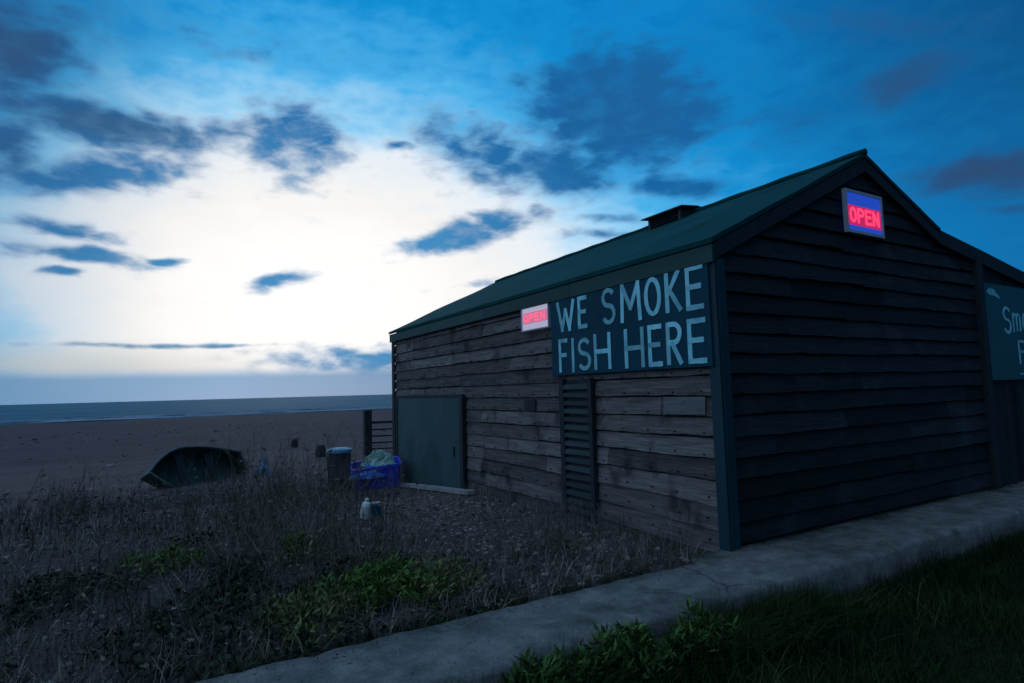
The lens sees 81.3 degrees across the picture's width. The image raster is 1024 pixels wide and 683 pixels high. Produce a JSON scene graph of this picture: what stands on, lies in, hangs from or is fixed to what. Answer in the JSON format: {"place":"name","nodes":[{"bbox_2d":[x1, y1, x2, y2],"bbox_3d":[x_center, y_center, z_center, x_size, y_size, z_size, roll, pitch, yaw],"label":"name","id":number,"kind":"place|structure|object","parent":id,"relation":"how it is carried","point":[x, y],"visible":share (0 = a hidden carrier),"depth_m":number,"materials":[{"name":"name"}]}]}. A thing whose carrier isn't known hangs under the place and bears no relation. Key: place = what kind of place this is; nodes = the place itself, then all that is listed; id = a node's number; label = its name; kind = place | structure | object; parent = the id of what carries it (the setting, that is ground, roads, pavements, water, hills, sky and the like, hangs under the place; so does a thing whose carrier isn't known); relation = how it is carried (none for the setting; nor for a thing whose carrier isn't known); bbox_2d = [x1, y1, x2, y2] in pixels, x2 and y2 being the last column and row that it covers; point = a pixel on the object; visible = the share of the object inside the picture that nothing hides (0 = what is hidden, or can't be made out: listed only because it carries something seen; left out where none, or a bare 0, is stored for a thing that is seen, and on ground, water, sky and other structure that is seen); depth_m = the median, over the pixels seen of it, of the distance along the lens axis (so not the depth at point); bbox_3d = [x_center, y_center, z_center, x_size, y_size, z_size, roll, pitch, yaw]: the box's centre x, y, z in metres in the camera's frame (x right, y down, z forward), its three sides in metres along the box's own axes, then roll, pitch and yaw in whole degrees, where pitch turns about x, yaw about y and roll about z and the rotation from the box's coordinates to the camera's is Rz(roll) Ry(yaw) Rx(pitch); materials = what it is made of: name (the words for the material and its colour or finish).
{"place":"outdoors","nodes":[
{"label":"outdoors","id":0,"kind":"place"},
{"bbox_2d":[0,394,391,425],"bbox_3d":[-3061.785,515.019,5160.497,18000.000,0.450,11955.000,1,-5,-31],"label":"sea","id":1,"kind":"structure","parent":0,"point":[24,412],"depth_m":333.04,"materials":[{"name":"liquid"}]},
{"bbox_2d":[0,406,391,423],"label":"surf","id":2,"kind":"structure","parent":1,"relation":"on","point":[152,416],"depth_m":151.13,"materials":[{"name":"liquid"}]},
{"bbox_2d":[255,457,272,474],"bbox_3d":[-7.118,3.568,17.118,0.474,0.552,0.360,-1,-5,-7],"label":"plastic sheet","id":3,"kind":"object","parent":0,"point":[263,461],"visible":0.53,"depth_m":17.05,"materials":[{"name":"plastic"}]},
{"bbox_2d":[0,409,1023,682],"bbox_3d":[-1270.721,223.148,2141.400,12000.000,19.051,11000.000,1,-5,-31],"label":"ground","id":4,"kind":"structure","parent":0,"point":[60,451],"depth_m":8.15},
{"bbox_2d":[105,540,214,579],"bbox_3d":[-3.467,2.166,5.952,1.029,0.327,0.787,1,-5,-31],"label":"leafy plant","id":5,"kind":"object","parent":4,"relation":"on","point":[174,555],"visible":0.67,"depth_m":5.96,"materials":[{"name":"green plant"}]},
{"bbox_2d":[180,558,283,605],"bbox_3d":[-2.394,2.046,5.084,0.824,0.288,0.780,1,-5,-31],"label":"leafy plant","id":6,"kind":"object","parent":4,"relation":"on","point":[233,578],"visible":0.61,"depth_m":5.07,"materials":[{"name":"green plant"}]},
{"bbox_2d":[0,525,526,682],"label":"ground cover","id":7,"kind":"object","parent":4,"relation":"on","point":[156,628],"visible":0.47,"depth_m":4.35,"materials":[{"name":"green plant"}]},
{"bbox_2d":[291,438,297,446],"bbox_3d":[-10.140,4.814,27.816,0.310,0.570,0.315,1,-5,-31],"label":"wooden post","id":8,"kind":"object","parent":4,"relation":"on","point":[293,443],"visible":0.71,"depth_m":27.72,"materials":[{"name":"brown wood"}]},
{"bbox_2d":[271,525,336,567],"bbox_3d":[-2.192,2.080,6.123,0.638,0.410,0.660,-3,-5,17],"label":"leafy plant","id":9,"kind":"object","parent":4,"relation":"on","point":[293,541],"visible":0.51,"depth_m":6.08,"materials":[{"name":"green plant"}]},
{"bbox_2d":[245,585,378,650],"bbox_3d":[-1.399,1.935,4.334,0.999,0.328,1.000,1,-5,-31],"label":"leafy plant","id":10,"kind":"object","parent":4,"relation":"on","point":[328,609],"visible":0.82,"depth_m":4.25,"materials":[{"name":"green plant"}]},
{"bbox_2d":[315,444,325,457],"bbox_3d":[-6.995,4.098,21.817,0.388,0.650,0.394,1,-5,-31],"label":"wooden post","id":11,"kind":"object","parent":4,"relation":"on","point":[318,449],"visible":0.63,"depth_m":21.68,"materials":[{"name":"brown wood"}]},
{"bbox_2d":[326,447,351,490],"bbox_3d":[-3.708,2.760,12.814,0.540,0.945,0.540,1,-5,-31],"label":"drum","id":12,"kind":"object","parent":4,"relation":"on","point":[345,451],"visible":0.62,"depth_m":12.61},
{"bbox_2d":[0,417,715,682],"bbox_3d":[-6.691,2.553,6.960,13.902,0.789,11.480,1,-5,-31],"label":"dry grass","id":13,"kind":"structure","parent":4,"relation":"on","point":[255,609],"depth_m":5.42,"materials":[{"name":"brown plant"}]},
{"bbox_2d":[360,498,370,519],"bbox_3d":[-2.031,2.328,8.290,0.140,0.295,0.137,7,-2,-30],"label":"plastic bottle","id":14,"kind":"object","parent":4,"relation":"on","point":[366,503],"visible":0.71,"depth_m":8.24,"materials":[{"name":"white plastic"}]},
{"bbox_2d":[287,547,455,612],"bbox_3d":[-1.114,1.905,4.849,1.304,0.408,0.907,-1,-5,-7],"label":"leafy plant","id":15,"kind":"object","parent":4,"relation":"on","point":[377,572],"visible":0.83,"depth_m":4.67,"materials":[{"name":"green plant"}]},
{"bbox_2d":[349,456,401,489],"bbox_3d":[-2.923,2.899,12.836,1.070,0.580,0.850,-5,2,-17],"label":"fish tub","id":16,"kind":"object","parent":4,"relation":"on","point":[392,466],"visible":0.46,"depth_m":12.52,"materials":[{"name":"blue plastic"}]},
{"bbox_2d":[349,464,385,479],"bbox_3d":[-3.062,2.703,12.496,0.805,0.278,0.644,1,-5,-31],"label":"tarpaulin","id":17,"kind":"object","parent":16,"relation":"in","point":[375,475],"visible":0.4,"depth_m":12.34,"materials":[{"name":"blue plastic"}]},
{"bbox_2d":[361,449,394,466],"bbox_3d":[-2.874,2.497,12.872,0.779,0.321,0.674,1,-5,-31],"label":"net heap","id":18,"kind":"object","parent":16,"relation":"in","point":[378,457],"visible":0.79,"depth_m":12.74,"materials":[{"name":"green fabric"}]},
{"bbox_2d":[370,501,381,517],"bbox_3d":[-1.950,2.405,8.478,0.190,0.225,0.185,1,-5,-31],"label":"paint can","id":19,"kind":"object","parent":4,"relation":"on","point":[376,507],"visible":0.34,"depth_m":8.41,"materials":[{"name":"teal plastic"}]},
{"bbox_2d":[363,410,392,455],"bbox_3d":[-2.810,3.534,23.306,6.031,1.920,0.260,1,-5,-31],"label":"rail fence","id":20,"kind":"object","parent":4,"relation":"on","point":[368,422],"visible":0.17,"depth_m":21.79,"materials":[{"name":"brown wood"}]},
{"bbox_2d":[389,552,486,611],"bbox_3d":[-0.598,1.958,5.051,0.956,0.380,1.030,1,-5,-31],"label":"leafy plant","id":21,"kind":"object","parent":4,"relation":"on","point":[439,568],"visible":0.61,"depth_m":4.96,"materials":[{"name":"green plant"}]},
{"bbox_2d":[400,482,475,494],"bbox_3d":[-1.676,2.858,11.676,0.195,0.342,3.806,1,-6,-32],"label":"plank","id":22,"kind":"object","parent":4,"relation":"on","point":[444,489],"visible":0.76,"depth_m":10.99,"materials":[{"name":"grey wood"}]},
{"bbox_2d":[0,422,1023,682],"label":"shingle","id":23,"kind":"object","parent":4,"relation":"on","point":[460,532],"visible":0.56,"depth_m":6.84,"materials":[{"name":"gravel"}]},
{"bbox_2d":[140,446,248,487],"bbox_3d":[-8.175,3.336,15.442,0.628,1.285,2.924,-32,-16,18],"label":"dinghy","id":24,"kind":"object","parent":23,"relation":"on","point":[170,463],"visible":0.64,"depth_m":15.63,"materials":[{"name":"green wood"}]},
{"bbox_2d":[463,478,705,573],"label":"wall weeds","id":25,"kind":"object","parent":4,"relation":"on","point":[574,510],"depth_m":6.88,"materials":[{"name":"brown plant"}]},
{"bbox_2d":[450,567,899,682],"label":"tall grass","id":26,"kind":"structure","parent":4,"relation":"on","point":[769,610],"depth_m":4.23,"materials":[{"name":"green plant"}]},
{"bbox_2d":[389,148,1023,551],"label":"smokehouse","id":27,"kind":"structure","parent":4,"relation":"on","point":[845,376],"depth_m":7.46,"materials":[{"name":"brown wood"}]},
{"bbox_2d":[395,394,466,488],"bbox_3d":[-1.745,2.178,12.187,0.076,2.165,3.510,1,-5,-31],"label":"door","id":28,"kind":"structure","parent":27,"relation":"in","point":[440,420],"depth_m":11.89,"materials":[{"name":"teal paint"}]},
{"bbox_2d":[521,303,550,331],"bbox_3d":[0.343,-0.356,8.758,0.046,0.375,0.740,1,-5,-31],"label":"open sign","id":29,"kind":"object","parent":27,"relation":"attached to","point":[536,318],"visible":0.99,"depth_m":8.71,"materials":[{"name":"grey plastic"}]},
{"bbox_2d":[550,263,713,375],"bbox_3d":[1.269,-0.168,7.153,0.030,1.065,2.800,1,-5,-31],"label":"signboard","id":30,"kind":"object","parent":27,"relation":"attached to","point":[663,321],"visible":1,"depth_m":6.83,"materials":[{"name":"paint"}]},
{"bbox_2d":[841,188,884,238],"bbox_3d":[4.376,-1.584,7.415,0.820,0.540,0.046,1,-5,-31],"label":"open sign","id":31,"kind":"object","parent":27,"relation":"attached to","point":[862,213],"visible":1,"depth_m":7.38,"materials":[{"name":"blue plastic"}]},
{"bbox_2d":[984,283,1023,379],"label":"signboard","id":32,"kind":"object","parent":27,"relation":"attached to","point":[1005,311],"visible":0.96,"depth_m":9.22,"materials":[{"name":"paint"}]},
{"bbox_2d":[0,0,1023,404],"label":"sky","id":33,"kind":"structure","parent":0,"point":[200,199],"materials":[{"name":"blue"}]},
{"bbox_2d":[195,481,1023,682],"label":"path","id":34,"kind":"structure","parent":0,"point":[860,561],"depth_m":4.61,"materials":[{"name":"concrete"}]},
{"bbox_2d":[492,640,605,682],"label":"leafy plant","id":35,"kind":"object","parent":34,"relation":"on","point":[523,670],"visible":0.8,"depth_m":3.49,"materials":[{"name":"green plant"}]},
{"bbox_2d":[118,480,1019,682],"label":"edge grass","id":36,"kind":"structure","parent":34,"relation":"on","point":[520,601],"depth_m":4.58,"materials":[{"name":"green plant"}]},
{"bbox_2d":[564,616,673,682],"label":"leafy plant","id":37,"kind":"object","parent":34,"relation":"on","point":[638,630],"visible":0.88,"depth_m":3.73,"materials":[{"name":"green plant"}]},
{"bbox_2d":[644,595,744,665],"bbox_3d":[1.226,1.971,4.097,0.967,0.382,0.372,1,-5,-31],"label":"leafy plant","id":38,"kind":"object","parent":34,"relation":"on","point":[701,618],"visible":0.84,"depth_m":4.07,"materials":[{"name":"green plant"}]},
{"bbox_2d":[581,526,1023,682],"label":"grass","id":39,"kind":"structure","parent":0,"point":[1011,544],"depth_m":4.51,"materials":[{"name":"green plant"}]}
]}

